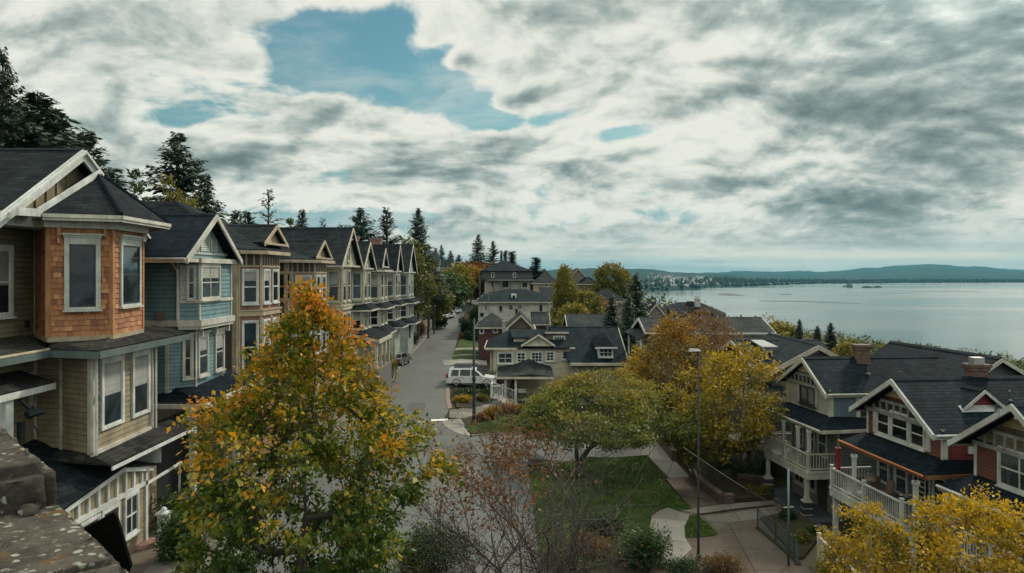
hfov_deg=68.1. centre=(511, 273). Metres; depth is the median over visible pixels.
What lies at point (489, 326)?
bungalow
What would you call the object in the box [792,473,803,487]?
window
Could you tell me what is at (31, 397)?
window
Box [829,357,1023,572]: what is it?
red house
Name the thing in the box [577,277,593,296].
villa
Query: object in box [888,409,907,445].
window
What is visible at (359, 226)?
spruce tree
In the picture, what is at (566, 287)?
poplar tree
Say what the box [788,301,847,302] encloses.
shoal
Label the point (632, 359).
yellow tree
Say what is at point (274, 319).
window
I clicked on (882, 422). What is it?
window
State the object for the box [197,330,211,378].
window
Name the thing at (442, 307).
green tree
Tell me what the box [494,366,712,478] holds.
spreading tree
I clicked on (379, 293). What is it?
cream house
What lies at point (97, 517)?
window
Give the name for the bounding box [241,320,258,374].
window
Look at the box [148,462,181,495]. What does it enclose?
ramp rail
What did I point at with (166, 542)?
shrub
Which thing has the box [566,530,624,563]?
shrub
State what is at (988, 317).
water
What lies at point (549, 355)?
window
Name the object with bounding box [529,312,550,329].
bungalow
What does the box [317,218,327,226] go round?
spruce tree
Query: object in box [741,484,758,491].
shrub
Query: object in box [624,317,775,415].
grey house
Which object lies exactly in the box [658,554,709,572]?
shrub
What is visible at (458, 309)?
parked car
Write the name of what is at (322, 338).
window
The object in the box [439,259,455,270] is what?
white house
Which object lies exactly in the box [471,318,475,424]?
street lamp
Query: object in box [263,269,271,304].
window
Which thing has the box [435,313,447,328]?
hedge bush
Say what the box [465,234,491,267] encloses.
spruce tree
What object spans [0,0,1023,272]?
sky
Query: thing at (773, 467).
shrub
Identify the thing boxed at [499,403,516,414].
shrub
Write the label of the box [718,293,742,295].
shoal
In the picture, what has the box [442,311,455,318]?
parked car
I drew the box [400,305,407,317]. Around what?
window
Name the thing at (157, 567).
pavement
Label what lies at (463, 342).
front lawn
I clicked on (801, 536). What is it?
shrub
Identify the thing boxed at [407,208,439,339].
spruce tree
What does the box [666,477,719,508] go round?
footpath
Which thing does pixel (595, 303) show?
green tree
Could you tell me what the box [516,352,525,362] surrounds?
window
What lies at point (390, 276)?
window
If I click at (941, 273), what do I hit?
hills
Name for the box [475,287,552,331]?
white house
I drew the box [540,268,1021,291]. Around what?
hills
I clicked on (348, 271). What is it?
window
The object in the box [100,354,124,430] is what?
window
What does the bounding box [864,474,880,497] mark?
patio chair
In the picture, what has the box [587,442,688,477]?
footpath
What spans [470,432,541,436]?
kerb
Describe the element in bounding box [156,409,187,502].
garage door
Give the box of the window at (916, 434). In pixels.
[907,417,926,451]
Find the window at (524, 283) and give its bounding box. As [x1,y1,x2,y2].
[522,281,527,287]
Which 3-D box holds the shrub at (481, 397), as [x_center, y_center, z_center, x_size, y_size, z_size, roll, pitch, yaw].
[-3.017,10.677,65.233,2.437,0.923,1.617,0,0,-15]
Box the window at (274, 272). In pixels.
[271,269,279,303]
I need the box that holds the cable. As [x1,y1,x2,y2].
[683,447,776,506]
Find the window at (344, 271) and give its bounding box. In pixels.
[343,270,347,302]
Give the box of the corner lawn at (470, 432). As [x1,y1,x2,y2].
[464,418,563,434]
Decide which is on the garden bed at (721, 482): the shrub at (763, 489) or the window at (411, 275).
the shrub at (763, 489)
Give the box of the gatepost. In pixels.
[155,507,172,544]
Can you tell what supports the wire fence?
on the paved yard at (773, 559)
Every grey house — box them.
[400,244,420,355]
[562,314,616,325]
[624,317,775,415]
[762,341,1023,524]
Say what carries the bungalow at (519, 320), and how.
on the ground at (780, 478)
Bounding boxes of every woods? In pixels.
[643,276,1023,291]
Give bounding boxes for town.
[647,273,719,286]
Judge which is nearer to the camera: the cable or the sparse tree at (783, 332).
the cable
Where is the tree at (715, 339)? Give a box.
[649,301,748,399]
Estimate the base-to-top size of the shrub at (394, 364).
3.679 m
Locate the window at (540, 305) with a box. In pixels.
[539,304,542,311]
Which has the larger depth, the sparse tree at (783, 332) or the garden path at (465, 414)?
the sparse tree at (783, 332)
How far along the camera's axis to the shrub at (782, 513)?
39.24 m
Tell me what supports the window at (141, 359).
in the tan house at (79, 342)
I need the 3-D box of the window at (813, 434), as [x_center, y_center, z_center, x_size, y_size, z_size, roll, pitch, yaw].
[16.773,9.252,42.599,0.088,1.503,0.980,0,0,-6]
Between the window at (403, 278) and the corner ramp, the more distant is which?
the window at (403, 278)
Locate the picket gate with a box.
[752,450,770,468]
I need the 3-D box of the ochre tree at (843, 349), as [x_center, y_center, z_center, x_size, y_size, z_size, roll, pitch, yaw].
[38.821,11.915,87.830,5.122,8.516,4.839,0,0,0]
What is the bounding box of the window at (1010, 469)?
[995,445,1023,496]
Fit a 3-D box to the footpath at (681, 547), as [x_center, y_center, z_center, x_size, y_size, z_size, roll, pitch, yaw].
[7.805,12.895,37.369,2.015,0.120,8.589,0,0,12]
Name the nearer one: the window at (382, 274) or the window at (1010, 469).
the window at (1010, 469)
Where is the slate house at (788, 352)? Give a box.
[715,333,839,477]
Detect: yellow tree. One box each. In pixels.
[612,343,655,419]
[654,337,796,487]
[812,496,927,572]
[895,480,1023,572]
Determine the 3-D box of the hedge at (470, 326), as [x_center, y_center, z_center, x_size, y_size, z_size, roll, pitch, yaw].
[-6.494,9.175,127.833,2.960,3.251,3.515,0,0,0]
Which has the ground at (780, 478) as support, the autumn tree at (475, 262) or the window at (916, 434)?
the autumn tree at (475, 262)
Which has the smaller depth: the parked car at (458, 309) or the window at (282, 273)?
the window at (282, 273)
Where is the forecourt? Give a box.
[130,311,426,572]
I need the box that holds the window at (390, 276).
[388,274,393,296]
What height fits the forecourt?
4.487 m
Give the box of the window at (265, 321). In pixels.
[263,318,270,357]
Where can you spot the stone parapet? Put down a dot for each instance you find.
(51, 536)
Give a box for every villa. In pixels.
[479,260,533,297]
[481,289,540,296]
[531,271,556,293]
[571,268,585,290]
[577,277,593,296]
[596,289,625,322]
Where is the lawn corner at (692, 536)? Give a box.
[685,516,714,537]
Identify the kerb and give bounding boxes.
[235,300,476,555]
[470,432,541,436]
[528,455,647,464]
[700,504,776,514]
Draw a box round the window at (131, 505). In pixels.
[123,489,141,541]
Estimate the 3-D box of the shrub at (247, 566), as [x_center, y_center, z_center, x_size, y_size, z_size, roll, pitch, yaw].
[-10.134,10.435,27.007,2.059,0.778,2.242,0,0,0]
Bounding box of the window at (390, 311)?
[388,308,394,320]
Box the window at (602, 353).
[598,349,613,357]
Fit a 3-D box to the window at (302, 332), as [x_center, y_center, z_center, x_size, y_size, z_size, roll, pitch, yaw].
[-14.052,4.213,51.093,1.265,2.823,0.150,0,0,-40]
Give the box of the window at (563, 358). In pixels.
[561,352,567,360]
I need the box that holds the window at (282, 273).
[280,271,291,301]
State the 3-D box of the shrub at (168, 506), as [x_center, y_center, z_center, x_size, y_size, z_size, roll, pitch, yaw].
[-14.457,9.956,31.910,1.928,1.732,1.897,0,0,0]
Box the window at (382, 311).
[381,310,383,325]
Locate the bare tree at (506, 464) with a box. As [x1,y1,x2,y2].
[368,375,689,572]
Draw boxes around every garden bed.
[453,387,493,408]
[666,431,773,502]
[760,513,822,559]
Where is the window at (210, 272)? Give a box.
[201,263,222,301]
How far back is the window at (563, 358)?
75.91 m
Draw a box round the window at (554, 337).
[553,336,564,339]
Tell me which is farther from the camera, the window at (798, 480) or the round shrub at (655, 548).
the window at (798, 480)
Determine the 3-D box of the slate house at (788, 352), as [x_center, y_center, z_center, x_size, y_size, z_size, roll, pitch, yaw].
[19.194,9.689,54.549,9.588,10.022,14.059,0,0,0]
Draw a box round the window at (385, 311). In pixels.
[384,310,387,323]
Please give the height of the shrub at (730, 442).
2.429 m
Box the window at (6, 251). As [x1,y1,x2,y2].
[0,244,16,319]
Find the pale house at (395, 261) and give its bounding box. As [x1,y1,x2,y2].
[356,236,408,366]
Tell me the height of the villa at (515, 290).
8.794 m
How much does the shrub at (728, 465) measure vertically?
1.481 m
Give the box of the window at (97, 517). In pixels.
[80,513,100,527]
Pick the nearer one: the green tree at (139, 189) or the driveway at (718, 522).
the driveway at (718, 522)
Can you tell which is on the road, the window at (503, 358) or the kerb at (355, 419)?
the kerb at (355, 419)
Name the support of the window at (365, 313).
in the sage house at (363, 307)
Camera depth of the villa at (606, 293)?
151.60 m
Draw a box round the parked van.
[446,366,497,386]
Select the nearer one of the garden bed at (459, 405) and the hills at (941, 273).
the garden bed at (459, 405)
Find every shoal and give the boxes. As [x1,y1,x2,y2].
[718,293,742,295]
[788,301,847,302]
[944,291,977,291]
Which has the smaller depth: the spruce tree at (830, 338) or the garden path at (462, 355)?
the spruce tree at (830, 338)
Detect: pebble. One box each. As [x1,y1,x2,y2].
[3,542,12,545]
[16,503,38,516]
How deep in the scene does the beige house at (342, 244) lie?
59.99 m
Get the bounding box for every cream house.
[371,247,396,360]
[484,320,627,404]
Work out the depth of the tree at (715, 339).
61.15 m
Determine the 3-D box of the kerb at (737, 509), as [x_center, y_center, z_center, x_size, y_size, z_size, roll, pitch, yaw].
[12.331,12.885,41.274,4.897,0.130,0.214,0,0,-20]
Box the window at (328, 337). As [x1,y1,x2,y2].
[327,314,339,344]
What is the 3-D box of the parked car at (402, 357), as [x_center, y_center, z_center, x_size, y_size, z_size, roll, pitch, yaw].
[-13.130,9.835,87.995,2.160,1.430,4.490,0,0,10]
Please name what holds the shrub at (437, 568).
on the ground at (780, 478)
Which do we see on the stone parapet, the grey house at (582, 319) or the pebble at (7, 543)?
the pebble at (7, 543)
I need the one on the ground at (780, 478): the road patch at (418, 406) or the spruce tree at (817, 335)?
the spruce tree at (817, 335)
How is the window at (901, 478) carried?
in the red house at (914, 425)
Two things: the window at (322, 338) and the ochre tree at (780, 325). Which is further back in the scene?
the ochre tree at (780, 325)
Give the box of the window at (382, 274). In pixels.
[381,273,383,298]
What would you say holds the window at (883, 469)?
in the red house at (914, 425)
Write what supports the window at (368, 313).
in the sage house at (363, 307)
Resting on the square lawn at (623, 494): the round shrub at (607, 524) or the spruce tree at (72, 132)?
the round shrub at (607, 524)
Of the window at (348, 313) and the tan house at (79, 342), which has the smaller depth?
the tan house at (79, 342)
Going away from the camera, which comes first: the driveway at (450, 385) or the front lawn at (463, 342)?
the driveway at (450, 385)
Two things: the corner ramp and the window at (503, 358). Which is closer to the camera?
the corner ramp
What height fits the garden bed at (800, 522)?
0.400 m
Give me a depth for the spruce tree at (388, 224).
115.79 m
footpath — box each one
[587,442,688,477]
[650,508,691,560]
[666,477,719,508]
[681,500,774,513]
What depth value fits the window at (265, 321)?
43.09 m
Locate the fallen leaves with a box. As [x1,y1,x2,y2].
[160,420,765,566]
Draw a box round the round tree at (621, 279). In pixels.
[587,261,633,298]
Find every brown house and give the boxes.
[142,201,289,464]
[280,239,334,429]
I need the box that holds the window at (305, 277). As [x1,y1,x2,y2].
[295,275,311,296]
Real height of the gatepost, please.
1.514 m
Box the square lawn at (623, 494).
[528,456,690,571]
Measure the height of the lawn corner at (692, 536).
0.200 m
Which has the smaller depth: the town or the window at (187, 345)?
the window at (187, 345)
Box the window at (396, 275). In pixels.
[395,274,397,296]
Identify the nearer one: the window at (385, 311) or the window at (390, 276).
the window at (385, 311)
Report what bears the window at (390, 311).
in the pale house at (395, 261)
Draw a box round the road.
[245,301,676,572]
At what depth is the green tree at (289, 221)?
91.99 m
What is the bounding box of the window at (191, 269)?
[186,265,195,300]
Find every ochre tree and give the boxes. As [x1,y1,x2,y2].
[144,174,191,204]
[177,193,223,220]
[549,301,593,325]
[582,295,619,315]
[768,318,797,337]
[831,340,853,355]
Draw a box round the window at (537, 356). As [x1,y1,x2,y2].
[530,351,542,362]
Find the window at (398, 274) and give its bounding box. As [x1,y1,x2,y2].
[398,274,399,296]
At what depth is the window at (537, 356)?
75.95 m
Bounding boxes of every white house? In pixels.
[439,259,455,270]
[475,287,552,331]
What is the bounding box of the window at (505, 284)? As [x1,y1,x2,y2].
[502,281,508,287]
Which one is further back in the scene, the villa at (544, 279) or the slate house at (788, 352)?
the villa at (544, 279)
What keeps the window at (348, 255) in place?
in the beige house at (342, 244)
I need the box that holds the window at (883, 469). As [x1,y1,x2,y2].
[877,460,889,484]
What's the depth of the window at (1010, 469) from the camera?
27.42 m
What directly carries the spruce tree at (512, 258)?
on the ground at (780, 478)
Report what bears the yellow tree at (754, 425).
on the ground at (780, 478)
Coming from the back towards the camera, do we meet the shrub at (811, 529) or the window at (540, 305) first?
the window at (540, 305)
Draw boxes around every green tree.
[123,168,150,200]
[284,218,297,226]
[399,235,446,318]
[419,283,456,329]
[439,269,471,306]
[576,286,606,313]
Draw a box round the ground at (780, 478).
[425,293,1017,572]
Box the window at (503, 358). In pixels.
[497,352,512,364]
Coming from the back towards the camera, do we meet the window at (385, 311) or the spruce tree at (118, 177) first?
the window at (385, 311)
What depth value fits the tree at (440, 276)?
121.81 m
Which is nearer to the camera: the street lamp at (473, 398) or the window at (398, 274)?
the street lamp at (473, 398)
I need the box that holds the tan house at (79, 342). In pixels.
[0,148,193,553]
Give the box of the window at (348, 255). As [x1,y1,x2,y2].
[347,247,350,262]
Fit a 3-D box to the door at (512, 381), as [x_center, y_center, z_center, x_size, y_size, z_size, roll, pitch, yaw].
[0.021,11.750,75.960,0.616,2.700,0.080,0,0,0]
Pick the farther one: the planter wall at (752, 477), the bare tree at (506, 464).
the planter wall at (752, 477)
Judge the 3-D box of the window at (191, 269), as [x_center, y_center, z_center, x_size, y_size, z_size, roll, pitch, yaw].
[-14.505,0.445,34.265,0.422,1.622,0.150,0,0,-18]
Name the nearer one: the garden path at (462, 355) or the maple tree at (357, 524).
the maple tree at (357, 524)
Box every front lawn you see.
[453,349,477,354]
[453,355,484,359]
[456,337,477,347]
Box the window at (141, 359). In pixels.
[131,348,150,418]
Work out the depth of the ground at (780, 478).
51.35 m
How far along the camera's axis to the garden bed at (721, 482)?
46.13 m
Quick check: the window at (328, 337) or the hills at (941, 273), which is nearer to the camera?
the window at (328, 337)
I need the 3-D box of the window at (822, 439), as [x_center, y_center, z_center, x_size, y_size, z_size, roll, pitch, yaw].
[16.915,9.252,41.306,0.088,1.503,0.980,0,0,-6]
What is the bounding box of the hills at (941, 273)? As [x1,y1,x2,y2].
[847,268,1023,279]
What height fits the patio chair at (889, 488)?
0.950 m
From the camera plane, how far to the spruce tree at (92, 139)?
55.02 m
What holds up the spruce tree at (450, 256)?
on the ground at (780, 478)
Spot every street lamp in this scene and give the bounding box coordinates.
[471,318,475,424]
[688,348,700,559]
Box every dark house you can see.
[414,286,424,333]
[660,296,725,316]
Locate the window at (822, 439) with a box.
[817,433,827,458]
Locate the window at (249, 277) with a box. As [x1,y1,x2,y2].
[241,269,259,305]
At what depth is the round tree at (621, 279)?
169.27 m
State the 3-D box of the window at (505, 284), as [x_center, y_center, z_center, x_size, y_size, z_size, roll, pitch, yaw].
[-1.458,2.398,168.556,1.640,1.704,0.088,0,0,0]
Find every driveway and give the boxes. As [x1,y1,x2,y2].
[443,359,486,364]
[448,383,482,386]
[705,506,776,530]
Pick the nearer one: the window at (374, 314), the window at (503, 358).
the window at (374, 314)
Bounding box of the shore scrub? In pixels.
[620,292,1023,369]
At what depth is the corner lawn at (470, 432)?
54.02 m
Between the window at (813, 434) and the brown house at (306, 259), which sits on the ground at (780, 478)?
the brown house at (306, 259)
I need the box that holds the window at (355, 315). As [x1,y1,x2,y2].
[351,312,362,330]
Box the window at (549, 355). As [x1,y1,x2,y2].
[545,351,554,361]
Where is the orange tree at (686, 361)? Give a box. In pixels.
[621,308,712,450]
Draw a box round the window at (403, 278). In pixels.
[400,275,406,295]
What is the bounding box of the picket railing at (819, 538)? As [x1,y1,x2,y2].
[815,532,857,572]
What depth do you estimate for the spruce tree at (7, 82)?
43.93 m
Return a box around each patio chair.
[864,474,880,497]
[874,479,894,502]
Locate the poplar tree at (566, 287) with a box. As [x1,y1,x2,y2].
[549,263,580,319]
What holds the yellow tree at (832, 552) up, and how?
on the ground at (780, 478)
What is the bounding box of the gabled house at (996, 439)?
[935,402,1023,572]
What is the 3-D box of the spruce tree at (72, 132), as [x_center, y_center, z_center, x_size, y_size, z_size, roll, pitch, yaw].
[-35.153,-1.708,57.987,14.203,22.226,12.744,0,0,-22]
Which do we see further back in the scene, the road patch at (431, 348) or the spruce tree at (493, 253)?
the spruce tree at (493, 253)
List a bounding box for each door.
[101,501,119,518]
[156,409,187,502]
[509,379,514,392]
[818,479,826,510]
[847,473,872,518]
[912,475,931,509]
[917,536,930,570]
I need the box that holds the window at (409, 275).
[409,275,410,295]
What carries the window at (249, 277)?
in the brown house at (256, 289)
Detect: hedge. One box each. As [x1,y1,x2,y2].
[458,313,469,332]
[462,329,477,340]
[466,319,477,331]
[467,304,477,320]
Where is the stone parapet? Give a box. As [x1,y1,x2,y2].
[0,427,128,572]
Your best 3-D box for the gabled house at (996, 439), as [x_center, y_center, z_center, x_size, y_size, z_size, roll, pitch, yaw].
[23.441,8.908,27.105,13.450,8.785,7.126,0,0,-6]
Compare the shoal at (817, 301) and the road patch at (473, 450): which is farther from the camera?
the shoal at (817, 301)
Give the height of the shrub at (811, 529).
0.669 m
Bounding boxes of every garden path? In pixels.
[449,399,517,418]
[452,354,477,356]
[455,347,477,349]
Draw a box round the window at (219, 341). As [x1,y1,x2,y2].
[214,327,226,372]
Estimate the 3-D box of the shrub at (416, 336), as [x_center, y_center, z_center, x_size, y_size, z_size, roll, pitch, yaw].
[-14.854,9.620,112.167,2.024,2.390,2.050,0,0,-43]
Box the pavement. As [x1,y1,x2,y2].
[143,297,478,572]
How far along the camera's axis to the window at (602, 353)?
74.61 m
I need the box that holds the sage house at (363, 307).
[351,241,391,392]
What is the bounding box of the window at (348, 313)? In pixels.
[347,311,350,335]
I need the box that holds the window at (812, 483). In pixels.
[803,480,816,493]
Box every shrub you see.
[149,487,187,522]
[152,503,206,564]
[197,461,227,503]
[198,552,257,572]
[378,349,398,380]
[392,516,487,572]
[396,537,444,572]
[414,332,419,343]
[419,320,426,336]
[452,394,471,402]
[453,387,479,394]
[468,470,654,572]
[469,393,490,401]
[475,387,489,394]
[476,411,490,421]
[483,405,503,418]
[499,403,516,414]
[504,398,525,413]
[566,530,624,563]
[586,507,626,537]
[611,521,672,572]
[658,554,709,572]
[695,549,750,572]
[707,454,738,469]
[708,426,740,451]
[727,458,761,475]
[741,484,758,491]
[755,483,771,495]
[757,459,778,475]
[777,505,797,520]
[790,528,816,543]
[802,525,821,534]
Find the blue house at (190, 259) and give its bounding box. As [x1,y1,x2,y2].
[144,213,252,510]
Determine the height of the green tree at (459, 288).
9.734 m
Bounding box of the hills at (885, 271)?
[700,264,1023,278]
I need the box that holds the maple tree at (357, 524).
[166,275,463,572]
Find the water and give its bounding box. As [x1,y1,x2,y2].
[642,282,1023,361]
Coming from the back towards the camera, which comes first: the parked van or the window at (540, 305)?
the window at (540, 305)
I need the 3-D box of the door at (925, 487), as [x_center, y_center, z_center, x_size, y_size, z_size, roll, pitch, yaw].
[17.750,9.190,32.805,0.080,2.100,1.200,0,0,-6]
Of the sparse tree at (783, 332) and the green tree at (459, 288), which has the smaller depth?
the sparse tree at (783, 332)
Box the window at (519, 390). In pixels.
[518,389,525,392]
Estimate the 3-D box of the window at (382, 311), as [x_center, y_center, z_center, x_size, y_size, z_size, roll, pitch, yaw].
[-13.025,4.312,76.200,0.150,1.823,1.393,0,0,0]
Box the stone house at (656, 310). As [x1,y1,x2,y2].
[641,302,665,316]
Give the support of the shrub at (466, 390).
on the garden bed at (459, 405)
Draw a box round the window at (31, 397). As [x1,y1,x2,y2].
[29,371,35,406]
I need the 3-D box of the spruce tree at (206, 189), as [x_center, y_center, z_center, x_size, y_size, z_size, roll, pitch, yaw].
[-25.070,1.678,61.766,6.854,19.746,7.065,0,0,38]
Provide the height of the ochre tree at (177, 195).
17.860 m
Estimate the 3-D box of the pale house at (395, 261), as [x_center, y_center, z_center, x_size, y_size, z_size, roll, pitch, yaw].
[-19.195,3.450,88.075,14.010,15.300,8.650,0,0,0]
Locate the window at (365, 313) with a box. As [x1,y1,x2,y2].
[364,312,367,329]
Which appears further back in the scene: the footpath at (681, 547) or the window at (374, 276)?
the window at (374, 276)
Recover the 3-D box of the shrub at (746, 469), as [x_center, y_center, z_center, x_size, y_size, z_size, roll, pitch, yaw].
[14.507,12.253,47.475,2.076,1.623,2.422,0,0,0]
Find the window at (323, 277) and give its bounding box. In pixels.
[321,275,327,300]
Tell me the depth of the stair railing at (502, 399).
67.44 m
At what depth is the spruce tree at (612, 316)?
91.75 m
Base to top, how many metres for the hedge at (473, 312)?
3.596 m
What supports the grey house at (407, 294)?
on the ground at (780, 478)
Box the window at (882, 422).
[874,407,889,438]
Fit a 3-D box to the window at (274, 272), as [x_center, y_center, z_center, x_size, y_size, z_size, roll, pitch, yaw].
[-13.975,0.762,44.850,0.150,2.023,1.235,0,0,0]
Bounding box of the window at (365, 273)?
[364,272,367,299]
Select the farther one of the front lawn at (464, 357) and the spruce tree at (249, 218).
the front lawn at (464, 357)
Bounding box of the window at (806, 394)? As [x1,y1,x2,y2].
[798,384,815,408]
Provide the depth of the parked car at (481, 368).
74.83 m
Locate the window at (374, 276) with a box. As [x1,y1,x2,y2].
[371,273,378,299]
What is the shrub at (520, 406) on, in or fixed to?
on the ground at (780, 478)
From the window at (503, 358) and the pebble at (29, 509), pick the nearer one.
the pebble at (29, 509)
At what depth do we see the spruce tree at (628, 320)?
83.81 m
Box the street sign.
[492,401,500,421]
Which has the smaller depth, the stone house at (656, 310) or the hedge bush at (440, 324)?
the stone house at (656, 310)
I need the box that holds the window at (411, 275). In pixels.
[411,275,412,294]
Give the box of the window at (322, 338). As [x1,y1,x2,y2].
[321,326,326,351]
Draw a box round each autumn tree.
[440,261,478,299]
[462,259,492,268]
[464,263,483,303]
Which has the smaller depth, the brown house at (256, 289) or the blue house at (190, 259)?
the blue house at (190, 259)
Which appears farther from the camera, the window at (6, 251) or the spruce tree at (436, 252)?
the spruce tree at (436, 252)
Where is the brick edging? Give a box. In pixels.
[446,388,451,408]
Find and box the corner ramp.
[442,418,469,435]
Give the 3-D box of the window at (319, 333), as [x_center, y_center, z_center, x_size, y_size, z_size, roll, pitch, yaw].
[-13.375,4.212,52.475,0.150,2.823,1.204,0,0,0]
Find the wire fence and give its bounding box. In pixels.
[755,506,801,565]
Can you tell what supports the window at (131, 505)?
in the tan house at (79, 342)
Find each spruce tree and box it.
[0,46,31,147]
[0,90,89,147]
[4,97,81,147]
[43,107,111,170]
[72,131,128,185]
[105,168,134,190]
[141,131,238,223]
[188,173,231,223]
[230,210,247,223]
[240,210,258,223]
[252,189,285,225]
[294,209,308,226]
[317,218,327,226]
[345,207,379,240]
[368,207,401,243]
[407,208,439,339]
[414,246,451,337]
[424,266,451,333]
[433,248,440,268]
[438,245,445,259]
[446,251,454,258]
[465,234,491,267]
[482,241,499,264]
[503,250,507,261]
[507,251,518,265]
[530,257,543,290]
[600,295,622,337]
[617,272,651,350]
[618,294,637,375]
[793,319,805,338]
[811,325,824,344]
[822,322,839,350]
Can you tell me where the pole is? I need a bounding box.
[783,469,793,565]
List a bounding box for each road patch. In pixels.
[407,402,425,410]
[426,346,435,350]
[447,445,476,455]
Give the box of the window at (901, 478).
[894,467,908,497]
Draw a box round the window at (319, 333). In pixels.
[316,326,320,353]
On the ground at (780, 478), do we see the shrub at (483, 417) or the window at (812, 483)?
the shrub at (483, 417)
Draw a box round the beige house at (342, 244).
[279,227,363,410]
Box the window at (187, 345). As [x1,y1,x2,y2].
[181,332,195,380]
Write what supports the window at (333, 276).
in the beige house at (342, 244)
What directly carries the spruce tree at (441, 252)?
on the ground at (780, 478)
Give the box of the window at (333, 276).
[327,269,340,302]
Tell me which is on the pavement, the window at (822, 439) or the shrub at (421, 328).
the shrub at (421, 328)
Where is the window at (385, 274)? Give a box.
[384,273,387,297]
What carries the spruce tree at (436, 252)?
on the ground at (780, 478)
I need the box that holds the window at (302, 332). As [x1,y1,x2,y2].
[295,321,311,356]
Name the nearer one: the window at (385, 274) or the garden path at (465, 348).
the window at (385, 274)
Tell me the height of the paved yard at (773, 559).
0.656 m
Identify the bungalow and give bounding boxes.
[475,312,506,360]
[505,311,535,330]
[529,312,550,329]
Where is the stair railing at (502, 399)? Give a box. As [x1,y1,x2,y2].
[490,380,516,404]
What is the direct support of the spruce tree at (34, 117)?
on the ground at (780, 478)
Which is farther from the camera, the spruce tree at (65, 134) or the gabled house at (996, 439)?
the spruce tree at (65, 134)
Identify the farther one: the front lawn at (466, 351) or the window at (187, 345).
the front lawn at (466, 351)
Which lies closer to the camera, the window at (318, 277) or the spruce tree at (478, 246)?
the window at (318, 277)
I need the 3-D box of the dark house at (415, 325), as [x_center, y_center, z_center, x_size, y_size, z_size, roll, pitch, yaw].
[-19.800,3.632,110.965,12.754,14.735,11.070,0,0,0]
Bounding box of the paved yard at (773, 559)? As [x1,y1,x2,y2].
[649,502,902,572]
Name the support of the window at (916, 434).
in the red house at (914, 425)
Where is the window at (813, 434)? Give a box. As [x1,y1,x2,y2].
[805,428,815,452]
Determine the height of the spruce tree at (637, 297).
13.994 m
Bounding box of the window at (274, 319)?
[271,317,278,358]
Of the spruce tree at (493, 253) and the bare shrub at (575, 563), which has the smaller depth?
the bare shrub at (575, 563)
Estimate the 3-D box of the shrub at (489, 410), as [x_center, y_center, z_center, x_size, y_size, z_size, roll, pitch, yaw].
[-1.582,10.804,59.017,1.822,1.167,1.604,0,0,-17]
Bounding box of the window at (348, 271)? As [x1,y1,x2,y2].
[347,270,351,301]
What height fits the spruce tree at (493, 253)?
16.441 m
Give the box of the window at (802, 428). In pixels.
[794,423,803,447]
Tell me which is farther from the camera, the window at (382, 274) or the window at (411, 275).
the window at (411, 275)
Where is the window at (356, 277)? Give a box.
[351,272,362,300]
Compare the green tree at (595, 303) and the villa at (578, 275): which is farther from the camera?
the villa at (578, 275)
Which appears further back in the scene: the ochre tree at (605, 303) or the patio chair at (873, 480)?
the ochre tree at (605, 303)
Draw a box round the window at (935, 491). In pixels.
[932,479,947,512]
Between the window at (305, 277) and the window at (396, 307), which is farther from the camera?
the window at (396, 307)
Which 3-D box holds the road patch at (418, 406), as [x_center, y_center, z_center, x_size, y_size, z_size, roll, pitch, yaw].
[-7.620,10.664,60.691,1.355,0.001,3.800,0,0,-5]
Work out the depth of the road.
43.23 m
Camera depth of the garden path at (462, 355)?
99.43 m
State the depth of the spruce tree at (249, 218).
79.80 m
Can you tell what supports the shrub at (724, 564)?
on the paved yard at (773, 559)
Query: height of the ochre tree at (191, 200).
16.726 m
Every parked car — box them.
[396,352,411,365]
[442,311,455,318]
[452,307,461,312]
[453,363,496,374]
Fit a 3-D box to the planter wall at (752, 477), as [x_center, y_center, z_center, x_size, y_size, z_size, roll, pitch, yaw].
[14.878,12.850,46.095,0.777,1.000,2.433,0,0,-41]
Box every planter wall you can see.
[658,435,676,460]
[688,469,734,503]
[737,473,762,482]
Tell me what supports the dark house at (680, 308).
on the ground at (780, 478)
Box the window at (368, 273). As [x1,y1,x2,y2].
[367,272,371,298]
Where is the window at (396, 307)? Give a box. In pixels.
[395,306,397,319]
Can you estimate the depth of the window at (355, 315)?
66.66 m
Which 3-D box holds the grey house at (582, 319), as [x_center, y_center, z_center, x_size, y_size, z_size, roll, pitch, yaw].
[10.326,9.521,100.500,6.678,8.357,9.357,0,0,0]
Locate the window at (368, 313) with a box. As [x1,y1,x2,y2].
[367,312,370,327]
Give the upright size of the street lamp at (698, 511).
9.781 m
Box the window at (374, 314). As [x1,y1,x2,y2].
[371,310,378,326]
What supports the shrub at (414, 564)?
on the ground at (780, 478)
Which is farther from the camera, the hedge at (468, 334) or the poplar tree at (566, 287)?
the hedge at (468, 334)
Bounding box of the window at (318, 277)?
[316,275,320,294]
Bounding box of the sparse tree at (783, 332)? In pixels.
[754,312,789,335]

